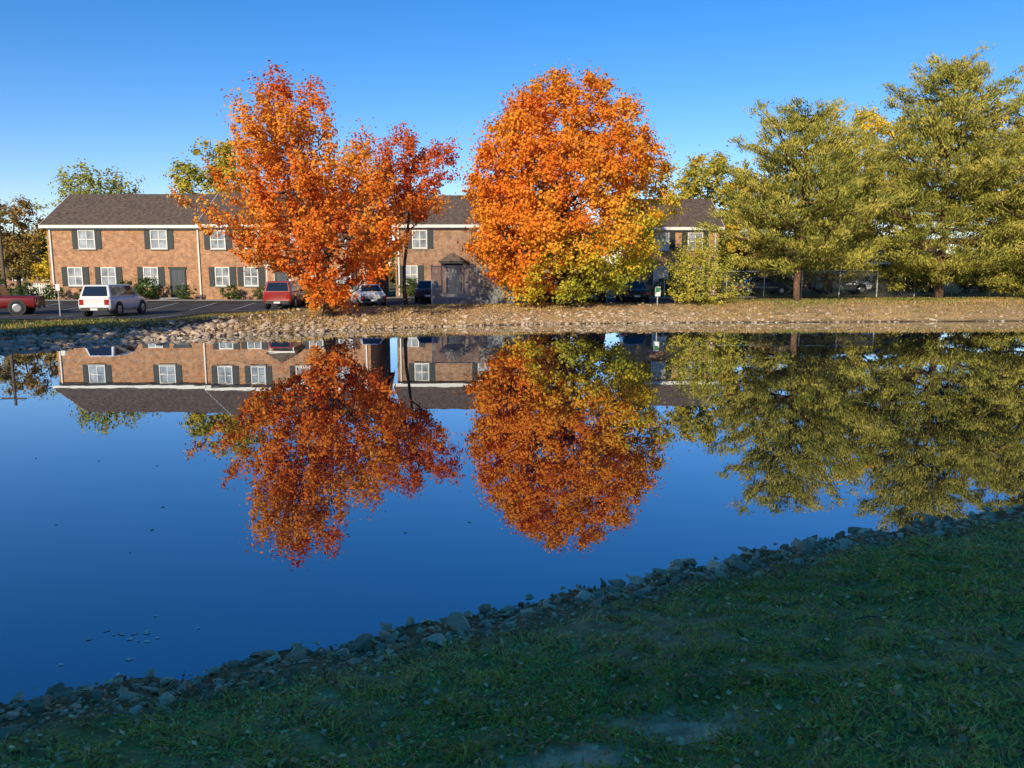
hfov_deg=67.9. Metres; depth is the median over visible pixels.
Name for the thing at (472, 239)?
window
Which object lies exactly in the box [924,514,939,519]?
rock
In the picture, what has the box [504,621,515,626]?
rock
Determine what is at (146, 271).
window
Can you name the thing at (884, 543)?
rock
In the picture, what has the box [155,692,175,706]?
rock
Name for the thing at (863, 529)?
rock
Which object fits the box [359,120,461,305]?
maple tree
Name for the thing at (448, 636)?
rock
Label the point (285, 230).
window
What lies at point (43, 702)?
rock
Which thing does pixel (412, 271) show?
window
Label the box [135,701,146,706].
rock
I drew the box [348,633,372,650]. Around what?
rock
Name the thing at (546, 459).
water
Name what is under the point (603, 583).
rock
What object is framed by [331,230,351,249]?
window
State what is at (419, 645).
rock
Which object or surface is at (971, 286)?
shrub
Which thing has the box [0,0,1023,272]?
sky
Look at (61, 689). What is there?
rock
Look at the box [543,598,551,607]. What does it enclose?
rock
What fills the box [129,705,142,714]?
rock
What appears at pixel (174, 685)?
rock
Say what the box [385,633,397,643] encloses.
rock
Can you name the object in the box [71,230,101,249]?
window
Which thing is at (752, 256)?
tree
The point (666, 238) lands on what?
window
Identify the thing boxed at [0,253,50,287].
apartment house
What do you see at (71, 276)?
window
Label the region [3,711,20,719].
rock
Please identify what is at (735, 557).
rock
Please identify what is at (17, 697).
rock
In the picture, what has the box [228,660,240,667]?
rock
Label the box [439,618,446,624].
rock
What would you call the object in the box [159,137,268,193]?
tree
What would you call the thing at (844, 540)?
rock
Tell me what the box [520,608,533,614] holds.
rock
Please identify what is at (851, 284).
parked car
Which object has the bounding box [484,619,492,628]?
rock
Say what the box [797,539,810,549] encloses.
rock
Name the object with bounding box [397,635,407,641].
rock
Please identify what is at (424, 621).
rock
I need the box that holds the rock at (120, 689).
[116,686,127,694]
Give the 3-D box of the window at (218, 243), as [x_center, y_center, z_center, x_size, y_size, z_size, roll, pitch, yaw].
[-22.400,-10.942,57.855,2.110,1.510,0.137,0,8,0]
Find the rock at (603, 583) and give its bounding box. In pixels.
[600,577,606,586]
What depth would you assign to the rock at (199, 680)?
4.89 m
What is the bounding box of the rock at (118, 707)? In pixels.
[114,704,123,710]
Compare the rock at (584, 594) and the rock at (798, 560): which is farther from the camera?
the rock at (798, 560)
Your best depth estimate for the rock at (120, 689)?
4.82 m
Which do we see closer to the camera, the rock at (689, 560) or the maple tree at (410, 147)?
the rock at (689, 560)
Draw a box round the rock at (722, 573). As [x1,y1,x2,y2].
[715,570,727,577]
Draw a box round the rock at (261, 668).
[257,665,263,673]
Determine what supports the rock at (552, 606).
on the ground at (662, 724)
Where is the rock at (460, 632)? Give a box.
[457,630,464,635]
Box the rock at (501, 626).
[497,622,506,629]
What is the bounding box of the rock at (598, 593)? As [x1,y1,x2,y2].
[594,590,604,597]
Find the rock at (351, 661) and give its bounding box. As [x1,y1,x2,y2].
[348,658,362,664]
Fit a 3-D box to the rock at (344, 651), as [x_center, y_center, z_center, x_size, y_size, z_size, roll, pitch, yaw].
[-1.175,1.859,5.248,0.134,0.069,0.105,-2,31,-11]
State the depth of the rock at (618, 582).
6.65 m
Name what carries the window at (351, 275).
in the apartment house at (93, 239)
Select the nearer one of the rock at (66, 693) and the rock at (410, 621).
the rock at (66, 693)
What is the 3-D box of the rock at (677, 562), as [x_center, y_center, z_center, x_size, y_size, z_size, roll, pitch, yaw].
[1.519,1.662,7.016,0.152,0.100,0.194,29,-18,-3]
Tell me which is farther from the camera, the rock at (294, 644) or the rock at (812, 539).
the rock at (812, 539)
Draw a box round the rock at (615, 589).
[609,586,621,594]
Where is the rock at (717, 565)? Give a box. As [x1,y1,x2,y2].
[706,560,727,570]
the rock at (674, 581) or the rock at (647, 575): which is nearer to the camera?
the rock at (674, 581)
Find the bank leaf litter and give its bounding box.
[0,296,1023,344]
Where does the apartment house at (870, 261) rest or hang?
on the ground at (662, 724)
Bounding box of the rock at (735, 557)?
[730,554,740,560]
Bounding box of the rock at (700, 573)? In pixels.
[694,572,707,576]
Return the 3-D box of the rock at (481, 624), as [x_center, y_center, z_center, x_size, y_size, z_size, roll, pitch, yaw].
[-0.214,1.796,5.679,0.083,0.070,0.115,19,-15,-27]
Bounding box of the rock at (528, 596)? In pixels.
[525,594,534,598]
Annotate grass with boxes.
[0,296,1023,344]
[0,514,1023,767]
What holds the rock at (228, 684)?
on the ground at (662, 724)
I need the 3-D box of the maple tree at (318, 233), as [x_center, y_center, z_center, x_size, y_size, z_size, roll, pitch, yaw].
[-9.528,-9.449,37.950,13.094,12.442,12.472,5,10,32]
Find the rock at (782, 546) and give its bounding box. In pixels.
[779,544,788,549]
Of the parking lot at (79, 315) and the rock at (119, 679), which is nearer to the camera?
the rock at (119, 679)
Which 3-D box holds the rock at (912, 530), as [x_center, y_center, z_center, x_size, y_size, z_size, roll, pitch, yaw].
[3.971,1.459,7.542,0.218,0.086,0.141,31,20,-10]
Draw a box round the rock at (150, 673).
[144,667,154,677]
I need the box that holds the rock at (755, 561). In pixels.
[750,559,764,565]
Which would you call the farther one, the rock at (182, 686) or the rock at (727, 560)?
the rock at (727, 560)
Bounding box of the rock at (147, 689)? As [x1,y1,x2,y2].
[141,686,156,692]
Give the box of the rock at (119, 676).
[112,675,126,681]
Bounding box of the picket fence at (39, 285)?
[27,283,50,296]
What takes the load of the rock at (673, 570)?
on the ground at (662, 724)
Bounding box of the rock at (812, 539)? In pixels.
[810,537,817,544]
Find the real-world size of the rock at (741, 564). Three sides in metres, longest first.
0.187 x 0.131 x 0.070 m
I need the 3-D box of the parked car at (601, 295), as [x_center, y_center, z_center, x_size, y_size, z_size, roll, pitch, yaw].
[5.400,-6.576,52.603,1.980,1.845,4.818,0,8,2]
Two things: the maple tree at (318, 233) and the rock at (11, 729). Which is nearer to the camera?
the rock at (11, 729)
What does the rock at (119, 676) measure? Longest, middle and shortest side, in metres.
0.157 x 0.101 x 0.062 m
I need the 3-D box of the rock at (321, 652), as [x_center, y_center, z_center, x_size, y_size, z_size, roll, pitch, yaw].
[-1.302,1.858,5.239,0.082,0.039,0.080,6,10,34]
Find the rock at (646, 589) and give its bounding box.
[643,588,650,592]
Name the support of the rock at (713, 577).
on the ground at (662, 724)
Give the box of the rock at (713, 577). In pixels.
[710,573,716,580]
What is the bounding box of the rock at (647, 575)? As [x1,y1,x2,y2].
[644,572,652,578]
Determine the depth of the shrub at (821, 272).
69.87 m
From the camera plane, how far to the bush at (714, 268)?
45.50 m
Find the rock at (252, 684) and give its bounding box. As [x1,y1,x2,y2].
[250,679,259,688]
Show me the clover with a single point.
(400, 744)
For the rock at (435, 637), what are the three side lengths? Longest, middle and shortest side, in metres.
0.154 x 0.111 x 0.094 m
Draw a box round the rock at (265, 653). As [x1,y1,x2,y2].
[259,650,274,657]
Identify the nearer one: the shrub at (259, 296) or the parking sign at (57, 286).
the parking sign at (57, 286)
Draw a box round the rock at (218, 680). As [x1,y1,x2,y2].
[213,678,224,684]
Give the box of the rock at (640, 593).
[632,590,644,597]
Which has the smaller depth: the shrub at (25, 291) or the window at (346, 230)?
the window at (346, 230)
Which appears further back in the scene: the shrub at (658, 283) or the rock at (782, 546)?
the shrub at (658, 283)
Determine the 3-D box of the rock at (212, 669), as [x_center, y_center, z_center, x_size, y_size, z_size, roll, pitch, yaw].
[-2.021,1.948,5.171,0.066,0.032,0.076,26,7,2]
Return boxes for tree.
[0,194,47,291]
[13,225,50,283]
[20,158,145,218]
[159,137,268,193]
[166,60,453,317]
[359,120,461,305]
[388,252,395,283]
[450,60,690,306]
[572,238,613,274]
[662,145,757,262]
[691,94,922,300]
[716,171,796,282]
[754,144,899,295]
[813,101,956,281]
[848,40,1023,297]
[945,88,1023,297]
[947,245,1000,279]
[950,98,1023,287]
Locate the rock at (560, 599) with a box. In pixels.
[553,595,564,602]
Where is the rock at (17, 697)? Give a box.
[10,691,22,702]
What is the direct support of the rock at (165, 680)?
on the ground at (662, 724)
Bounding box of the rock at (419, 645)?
[415,642,425,648]
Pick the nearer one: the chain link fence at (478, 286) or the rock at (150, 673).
the rock at (150, 673)
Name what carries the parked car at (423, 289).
on the parking lot at (212, 307)
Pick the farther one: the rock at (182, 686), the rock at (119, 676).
the rock at (119, 676)
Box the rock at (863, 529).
[858,528,868,532]
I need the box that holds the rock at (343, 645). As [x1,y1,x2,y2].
[339,643,348,647]
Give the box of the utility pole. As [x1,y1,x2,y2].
[0,206,8,286]
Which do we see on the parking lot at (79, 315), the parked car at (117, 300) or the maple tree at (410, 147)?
the parked car at (117, 300)
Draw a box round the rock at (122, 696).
[119,693,132,700]
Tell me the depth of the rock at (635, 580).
6.65 m
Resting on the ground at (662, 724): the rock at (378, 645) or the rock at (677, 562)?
the rock at (378, 645)
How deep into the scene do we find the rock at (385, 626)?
5.85 m
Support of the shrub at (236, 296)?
on the ground at (662, 724)
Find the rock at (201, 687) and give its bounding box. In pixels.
[198,684,209,693]
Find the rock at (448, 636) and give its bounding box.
[444,632,452,640]
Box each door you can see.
[168,267,186,296]
[274,269,289,280]
[445,264,461,293]
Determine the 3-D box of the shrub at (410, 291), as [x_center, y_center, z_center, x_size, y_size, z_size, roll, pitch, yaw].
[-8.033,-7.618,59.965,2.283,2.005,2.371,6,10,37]
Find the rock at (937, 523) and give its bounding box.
[934,520,940,527]
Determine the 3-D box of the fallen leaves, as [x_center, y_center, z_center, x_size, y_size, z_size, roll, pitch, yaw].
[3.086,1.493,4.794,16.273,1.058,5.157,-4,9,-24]
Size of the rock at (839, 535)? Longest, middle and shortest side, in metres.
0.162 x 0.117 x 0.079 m
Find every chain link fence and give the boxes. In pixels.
[431,265,527,304]
[536,265,665,296]
[688,269,1019,297]
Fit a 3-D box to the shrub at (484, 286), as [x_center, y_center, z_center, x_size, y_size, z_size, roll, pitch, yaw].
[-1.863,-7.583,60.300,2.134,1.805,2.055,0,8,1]
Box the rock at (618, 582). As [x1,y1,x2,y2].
[608,579,625,586]
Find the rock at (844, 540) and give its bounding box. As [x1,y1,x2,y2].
[839,538,849,544]
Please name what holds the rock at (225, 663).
on the ground at (662, 724)
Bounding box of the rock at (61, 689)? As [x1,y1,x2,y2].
[53,686,73,693]
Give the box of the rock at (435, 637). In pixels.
[422,633,443,643]
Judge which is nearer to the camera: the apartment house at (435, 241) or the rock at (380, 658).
the rock at (380, 658)
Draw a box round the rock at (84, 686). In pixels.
[78,685,87,690]
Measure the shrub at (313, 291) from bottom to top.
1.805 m
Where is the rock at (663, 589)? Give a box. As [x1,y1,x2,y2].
[656,585,669,596]
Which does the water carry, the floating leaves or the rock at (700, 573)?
the floating leaves
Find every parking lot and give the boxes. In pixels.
[0,299,696,311]
[0,312,210,319]
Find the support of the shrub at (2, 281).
on the ground at (662, 724)
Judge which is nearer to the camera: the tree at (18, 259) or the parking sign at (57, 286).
the parking sign at (57, 286)
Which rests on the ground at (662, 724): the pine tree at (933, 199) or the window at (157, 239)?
the pine tree at (933, 199)
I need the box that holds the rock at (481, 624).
[479,620,484,626]
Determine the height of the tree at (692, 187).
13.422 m
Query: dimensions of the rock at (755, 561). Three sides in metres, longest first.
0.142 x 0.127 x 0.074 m
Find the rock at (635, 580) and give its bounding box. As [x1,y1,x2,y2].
[627,575,644,584]
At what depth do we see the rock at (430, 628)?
5.51 m
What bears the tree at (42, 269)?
on the ground at (662, 724)
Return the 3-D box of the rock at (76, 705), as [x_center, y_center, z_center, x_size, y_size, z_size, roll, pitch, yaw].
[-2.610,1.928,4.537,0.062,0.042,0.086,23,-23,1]
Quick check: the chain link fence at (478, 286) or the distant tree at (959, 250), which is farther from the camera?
the distant tree at (959, 250)
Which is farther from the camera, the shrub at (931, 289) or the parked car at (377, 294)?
the shrub at (931, 289)
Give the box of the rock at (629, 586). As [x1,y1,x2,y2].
[625,583,636,589]
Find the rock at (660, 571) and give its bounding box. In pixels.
[656,569,666,574]
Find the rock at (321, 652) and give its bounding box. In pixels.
[317,649,327,655]
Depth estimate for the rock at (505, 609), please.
6.08 m
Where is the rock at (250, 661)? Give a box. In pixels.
[239,657,255,666]
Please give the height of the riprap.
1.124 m
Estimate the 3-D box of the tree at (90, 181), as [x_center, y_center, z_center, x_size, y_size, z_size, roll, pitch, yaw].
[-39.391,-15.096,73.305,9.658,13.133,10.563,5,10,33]
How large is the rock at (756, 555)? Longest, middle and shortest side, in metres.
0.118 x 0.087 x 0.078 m
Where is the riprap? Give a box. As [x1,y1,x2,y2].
[0,301,1023,350]
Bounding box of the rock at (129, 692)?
[122,691,140,695]
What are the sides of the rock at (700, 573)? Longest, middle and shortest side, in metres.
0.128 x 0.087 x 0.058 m
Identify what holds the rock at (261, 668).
on the ground at (662, 724)
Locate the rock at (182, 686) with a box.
[175,679,186,692]
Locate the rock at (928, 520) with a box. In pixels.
[922,517,933,524]
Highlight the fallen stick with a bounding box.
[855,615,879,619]
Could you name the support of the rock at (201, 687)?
on the ground at (662, 724)
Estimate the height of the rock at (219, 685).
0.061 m
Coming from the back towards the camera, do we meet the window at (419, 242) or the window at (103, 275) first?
the window at (419, 242)
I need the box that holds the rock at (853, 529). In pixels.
[848,527,862,532]
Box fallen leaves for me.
[0,505,1023,767]
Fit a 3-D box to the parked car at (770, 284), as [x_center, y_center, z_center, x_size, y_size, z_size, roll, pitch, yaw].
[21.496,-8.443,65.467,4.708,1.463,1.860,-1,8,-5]
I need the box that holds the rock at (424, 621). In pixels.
[422,619,433,623]
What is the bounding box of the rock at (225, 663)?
[220,662,227,670]
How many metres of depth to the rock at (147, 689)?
4.78 m
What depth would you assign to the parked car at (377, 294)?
48.90 m
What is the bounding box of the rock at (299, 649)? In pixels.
[285,646,306,657]
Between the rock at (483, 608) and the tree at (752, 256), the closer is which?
the rock at (483, 608)
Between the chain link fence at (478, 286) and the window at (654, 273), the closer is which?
the chain link fence at (478, 286)
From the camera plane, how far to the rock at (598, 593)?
6.15 m
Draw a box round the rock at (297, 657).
[287,654,305,662]
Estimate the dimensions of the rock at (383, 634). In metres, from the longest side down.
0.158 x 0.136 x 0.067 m
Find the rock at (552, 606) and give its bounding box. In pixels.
[547,603,555,608]
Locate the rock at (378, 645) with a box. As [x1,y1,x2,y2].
[375,643,387,649]
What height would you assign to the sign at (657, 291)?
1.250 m
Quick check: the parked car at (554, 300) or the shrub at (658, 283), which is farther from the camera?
the shrub at (658, 283)
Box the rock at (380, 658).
[375,655,383,663]
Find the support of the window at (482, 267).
in the apartment house at (435, 241)
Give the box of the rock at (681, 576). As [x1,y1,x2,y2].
[676,574,687,579]
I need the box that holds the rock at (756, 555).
[752,551,760,558]
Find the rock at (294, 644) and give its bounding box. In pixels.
[290,642,302,647]
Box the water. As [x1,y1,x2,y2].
[0,321,1023,703]
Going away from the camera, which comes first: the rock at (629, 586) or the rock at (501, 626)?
the rock at (501, 626)
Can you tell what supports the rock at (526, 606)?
on the ground at (662, 724)
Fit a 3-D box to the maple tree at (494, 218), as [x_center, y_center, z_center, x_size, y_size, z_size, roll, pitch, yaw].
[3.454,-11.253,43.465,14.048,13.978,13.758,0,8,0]
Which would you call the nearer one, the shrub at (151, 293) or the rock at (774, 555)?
the rock at (774, 555)
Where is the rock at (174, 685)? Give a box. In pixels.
[170,683,180,688]
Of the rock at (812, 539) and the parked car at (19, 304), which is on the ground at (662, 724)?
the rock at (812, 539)
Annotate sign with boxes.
[55,283,60,315]
[655,286,660,305]
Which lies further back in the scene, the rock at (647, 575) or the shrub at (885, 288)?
the shrub at (885, 288)
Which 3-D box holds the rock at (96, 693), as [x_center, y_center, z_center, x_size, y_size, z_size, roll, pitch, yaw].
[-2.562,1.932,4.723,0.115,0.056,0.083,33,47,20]
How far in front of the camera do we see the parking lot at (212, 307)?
52.06 m
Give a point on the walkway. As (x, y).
(315, 299)
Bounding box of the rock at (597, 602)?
[588,597,601,607]
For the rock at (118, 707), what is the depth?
4.42 m
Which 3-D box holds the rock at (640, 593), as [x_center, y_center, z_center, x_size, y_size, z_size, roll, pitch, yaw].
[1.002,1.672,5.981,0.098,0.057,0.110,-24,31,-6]
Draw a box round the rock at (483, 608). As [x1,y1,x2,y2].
[478,604,491,612]
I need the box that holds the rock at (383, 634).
[378,631,390,639]
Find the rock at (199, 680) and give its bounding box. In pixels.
[189,678,201,683]
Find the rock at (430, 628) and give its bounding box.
[428,626,440,631]
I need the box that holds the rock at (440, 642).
[437,640,443,646]
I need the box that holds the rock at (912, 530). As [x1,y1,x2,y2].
[904,524,919,533]
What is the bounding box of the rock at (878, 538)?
[876,536,886,541]
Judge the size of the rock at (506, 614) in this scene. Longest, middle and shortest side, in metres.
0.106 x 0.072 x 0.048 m
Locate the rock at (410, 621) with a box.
[406,616,414,625]
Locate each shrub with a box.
[0,278,14,294]
[12,279,39,294]
[39,282,64,299]
[74,287,81,299]
[116,277,138,295]
[127,274,167,299]
[172,283,197,299]
[219,282,243,299]
[251,286,264,299]
[304,286,323,296]
[395,276,417,296]
[477,279,497,296]
[649,275,676,296]
[718,253,765,293]
[763,260,809,293]
[805,271,846,292]
[856,261,903,292]
[889,252,949,291]
[952,270,1008,292]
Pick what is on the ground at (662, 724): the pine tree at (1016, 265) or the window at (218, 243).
the pine tree at (1016, 265)
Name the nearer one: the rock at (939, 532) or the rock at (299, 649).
the rock at (299, 649)
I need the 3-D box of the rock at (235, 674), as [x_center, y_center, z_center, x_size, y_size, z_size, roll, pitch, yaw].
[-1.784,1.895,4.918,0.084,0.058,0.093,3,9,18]
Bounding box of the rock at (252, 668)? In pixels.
[249,665,261,671]
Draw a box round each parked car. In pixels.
[0,284,45,314]
[78,284,146,316]
[263,281,306,308]
[348,284,386,306]
[414,281,441,301]
[529,282,558,302]
[575,276,605,302]
[615,281,649,302]
[733,277,791,294]
[809,273,871,293]
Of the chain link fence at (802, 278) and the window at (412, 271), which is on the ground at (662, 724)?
the chain link fence at (802, 278)
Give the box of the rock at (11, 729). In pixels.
[0,724,21,738]
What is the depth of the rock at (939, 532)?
7.47 m
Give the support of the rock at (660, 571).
on the ground at (662, 724)
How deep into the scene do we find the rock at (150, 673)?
5.14 m
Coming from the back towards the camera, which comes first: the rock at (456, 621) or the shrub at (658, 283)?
the shrub at (658, 283)
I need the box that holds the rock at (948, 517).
[942,515,954,520]
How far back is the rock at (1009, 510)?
8.39 m
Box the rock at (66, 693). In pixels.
[52,690,70,700]
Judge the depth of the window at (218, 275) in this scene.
58.27 m
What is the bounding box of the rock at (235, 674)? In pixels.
[229,672,239,679]
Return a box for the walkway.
[45,297,730,300]
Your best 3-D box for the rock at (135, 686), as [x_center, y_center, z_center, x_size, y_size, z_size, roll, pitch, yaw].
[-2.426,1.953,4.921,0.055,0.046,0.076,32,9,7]
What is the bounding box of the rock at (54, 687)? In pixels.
[46,682,64,693]
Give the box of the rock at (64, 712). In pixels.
[61,709,76,714]
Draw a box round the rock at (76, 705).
[69,703,81,708]
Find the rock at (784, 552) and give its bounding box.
[780,548,788,555]
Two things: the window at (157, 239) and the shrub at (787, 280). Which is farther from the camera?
the shrub at (787, 280)
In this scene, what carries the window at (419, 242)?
in the apartment house at (435, 241)
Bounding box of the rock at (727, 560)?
[724,558,732,563]
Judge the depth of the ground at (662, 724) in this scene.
4.50 m
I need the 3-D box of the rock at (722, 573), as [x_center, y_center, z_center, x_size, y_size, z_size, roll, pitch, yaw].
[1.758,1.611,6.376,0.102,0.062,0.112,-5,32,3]
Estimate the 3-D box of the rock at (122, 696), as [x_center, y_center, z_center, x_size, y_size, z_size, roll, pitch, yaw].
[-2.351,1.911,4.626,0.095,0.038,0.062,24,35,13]
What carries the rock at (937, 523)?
on the ground at (662, 724)
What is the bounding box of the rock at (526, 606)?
[523,602,529,608]
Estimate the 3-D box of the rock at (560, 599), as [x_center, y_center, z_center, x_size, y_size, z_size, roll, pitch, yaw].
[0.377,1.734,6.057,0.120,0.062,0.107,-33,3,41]
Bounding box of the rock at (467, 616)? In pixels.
[463,614,472,618]
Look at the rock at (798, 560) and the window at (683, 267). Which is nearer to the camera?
the rock at (798, 560)
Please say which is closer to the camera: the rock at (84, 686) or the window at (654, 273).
the rock at (84, 686)
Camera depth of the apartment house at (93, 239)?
59.16 m
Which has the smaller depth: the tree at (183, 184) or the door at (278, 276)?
the door at (278, 276)
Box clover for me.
[0,520,1023,767]
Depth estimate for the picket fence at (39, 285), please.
66.49 m
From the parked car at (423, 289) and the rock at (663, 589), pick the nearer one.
the rock at (663, 589)
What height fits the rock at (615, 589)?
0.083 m
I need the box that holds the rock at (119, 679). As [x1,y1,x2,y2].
[112,677,122,683]
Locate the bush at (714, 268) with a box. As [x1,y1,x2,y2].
[658,224,754,304]
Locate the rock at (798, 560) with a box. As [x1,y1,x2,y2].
[793,558,803,564]
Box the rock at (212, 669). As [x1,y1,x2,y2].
[209,666,218,671]
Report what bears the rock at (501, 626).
on the ground at (662, 724)
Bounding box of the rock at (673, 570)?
[666,566,679,572]
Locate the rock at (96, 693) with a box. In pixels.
[92,689,107,698]
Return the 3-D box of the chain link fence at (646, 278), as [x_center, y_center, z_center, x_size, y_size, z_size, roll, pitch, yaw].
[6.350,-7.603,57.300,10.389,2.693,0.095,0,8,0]
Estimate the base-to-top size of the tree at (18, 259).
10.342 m
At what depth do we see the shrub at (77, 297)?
57.85 m
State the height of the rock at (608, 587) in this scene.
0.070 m
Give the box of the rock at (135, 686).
[132,683,140,688]
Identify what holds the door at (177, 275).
in the apartment house at (93, 239)
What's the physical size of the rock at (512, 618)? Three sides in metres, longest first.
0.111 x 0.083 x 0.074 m
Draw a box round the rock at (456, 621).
[446,612,470,631]
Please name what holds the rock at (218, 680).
on the ground at (662, 724)
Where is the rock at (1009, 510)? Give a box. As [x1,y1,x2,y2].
[1004,505,1014,513]
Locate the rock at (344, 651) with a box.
[334,648,350,655]
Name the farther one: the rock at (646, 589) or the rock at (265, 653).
the rock at (646, 589)
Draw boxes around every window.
[61,267,89,286]
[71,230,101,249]
[94,267,122,283]
[137,267,164,286]
[144,230,173,249]
[204,230,231,249]
[208,267,236,286]
[237,267,264,286]
[284,230,310,248]
[330,267,356,283]
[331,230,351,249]
[397,265,423,284]
[408,230,432,249]
[471,230,481,244]
[481,267,499,284]
[647,266,673,284]
[649,232,674,250]
[681,232,708,250]
[681,267,707,283]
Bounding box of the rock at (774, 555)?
[771,553,780,560]
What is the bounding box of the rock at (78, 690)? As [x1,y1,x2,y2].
[75,687,84,694]
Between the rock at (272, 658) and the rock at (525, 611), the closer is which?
the rock at (272, 658)
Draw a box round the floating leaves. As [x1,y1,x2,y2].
[35,458,470,675]
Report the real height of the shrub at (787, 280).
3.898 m
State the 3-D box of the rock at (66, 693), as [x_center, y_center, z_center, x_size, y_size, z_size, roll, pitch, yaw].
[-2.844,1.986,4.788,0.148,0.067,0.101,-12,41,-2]
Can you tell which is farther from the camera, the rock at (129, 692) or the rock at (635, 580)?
the rock at (635, 580)
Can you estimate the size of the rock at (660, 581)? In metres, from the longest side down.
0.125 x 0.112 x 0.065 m
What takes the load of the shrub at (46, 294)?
on the ground at (662, 724)
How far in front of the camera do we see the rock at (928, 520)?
8.05 m
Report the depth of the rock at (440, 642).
5.19 m
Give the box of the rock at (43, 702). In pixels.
[26,694,52,712]
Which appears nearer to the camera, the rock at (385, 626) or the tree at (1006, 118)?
the rock at (385, 626)
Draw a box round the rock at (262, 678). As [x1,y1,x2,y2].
[254,675,267,682]
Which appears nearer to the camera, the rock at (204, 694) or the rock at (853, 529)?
the rock at (204, 694)
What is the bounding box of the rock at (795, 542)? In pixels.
[791,538,800,548]
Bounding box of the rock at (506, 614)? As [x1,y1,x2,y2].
[500,613,510,616]
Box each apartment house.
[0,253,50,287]
[38,192,388,299]
[392,195,570,296]
[621,199,724,296]
[717,238,937,289]
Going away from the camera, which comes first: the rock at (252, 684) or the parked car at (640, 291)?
the rock at (252, 684)
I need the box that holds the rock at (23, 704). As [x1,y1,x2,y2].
[14,702,28,708]
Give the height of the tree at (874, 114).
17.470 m
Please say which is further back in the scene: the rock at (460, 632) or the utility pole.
the utility pole
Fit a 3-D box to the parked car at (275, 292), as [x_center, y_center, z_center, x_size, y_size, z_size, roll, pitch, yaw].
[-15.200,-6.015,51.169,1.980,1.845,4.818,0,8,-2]
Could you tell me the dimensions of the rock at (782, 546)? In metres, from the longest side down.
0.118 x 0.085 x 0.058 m
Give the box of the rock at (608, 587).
[604,585,615,590]
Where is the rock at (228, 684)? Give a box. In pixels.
[226,682,235,687]
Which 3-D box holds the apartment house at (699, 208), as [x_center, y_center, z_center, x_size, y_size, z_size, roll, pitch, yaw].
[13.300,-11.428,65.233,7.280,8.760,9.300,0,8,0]
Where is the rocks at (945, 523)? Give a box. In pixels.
[0,504,1023,731]
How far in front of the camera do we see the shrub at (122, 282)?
57.85 m
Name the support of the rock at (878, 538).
on the ground at (662, 724)
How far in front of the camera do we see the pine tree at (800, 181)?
48.67 m
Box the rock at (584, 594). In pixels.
[574,590,595,600]
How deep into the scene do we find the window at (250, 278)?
58.29 m
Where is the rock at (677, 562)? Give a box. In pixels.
[670,559,683,567]
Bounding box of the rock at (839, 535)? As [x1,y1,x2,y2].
[835,531,844,539]
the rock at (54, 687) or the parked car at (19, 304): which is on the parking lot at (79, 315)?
the parked car at (19, 304)
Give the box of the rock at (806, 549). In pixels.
[799,545,813,552]
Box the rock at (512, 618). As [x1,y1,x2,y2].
[504,616,515,621]
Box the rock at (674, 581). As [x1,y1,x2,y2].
[668,577,677,584]
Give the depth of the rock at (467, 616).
5.88 m
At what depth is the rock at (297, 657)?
5.04 m
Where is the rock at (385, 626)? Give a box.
[380,622,392,630]
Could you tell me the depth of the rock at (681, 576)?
6.50 m
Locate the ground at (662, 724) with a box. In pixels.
[0,274,1023,767]
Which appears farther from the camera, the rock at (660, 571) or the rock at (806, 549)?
the rock at (806, 549)
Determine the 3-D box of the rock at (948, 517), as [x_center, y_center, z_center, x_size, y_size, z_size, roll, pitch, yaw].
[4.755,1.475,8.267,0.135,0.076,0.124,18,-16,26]
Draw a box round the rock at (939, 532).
[934,529,943,534]
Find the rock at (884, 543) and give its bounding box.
[879,540,888,546]
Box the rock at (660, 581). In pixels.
[653,577,665,584]
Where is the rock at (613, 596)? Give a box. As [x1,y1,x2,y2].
[608,594,620,598]
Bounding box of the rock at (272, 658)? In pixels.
[264,654,280,664]
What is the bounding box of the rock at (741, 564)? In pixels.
[734,559,751,571]
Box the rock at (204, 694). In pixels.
[199,690,208,700]
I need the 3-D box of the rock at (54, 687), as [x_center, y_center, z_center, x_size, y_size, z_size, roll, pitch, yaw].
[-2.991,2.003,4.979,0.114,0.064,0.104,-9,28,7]
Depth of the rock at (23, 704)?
4.74 m
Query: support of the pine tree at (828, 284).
on the ground at (662, 724)
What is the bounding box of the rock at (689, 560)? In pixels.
[681,558,696,563]
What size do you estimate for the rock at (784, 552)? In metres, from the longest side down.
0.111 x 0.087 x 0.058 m
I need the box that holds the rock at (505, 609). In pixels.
[502,605,514,612]
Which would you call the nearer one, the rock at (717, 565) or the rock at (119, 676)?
the rock at (119, 676)
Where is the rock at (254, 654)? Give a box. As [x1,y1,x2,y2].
[249,651,259,657]
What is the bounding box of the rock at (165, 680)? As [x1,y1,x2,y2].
[160,677,175,683]
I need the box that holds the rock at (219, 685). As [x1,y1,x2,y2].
[214,683,224,692]
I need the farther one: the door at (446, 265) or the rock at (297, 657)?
the door at (446, 265)

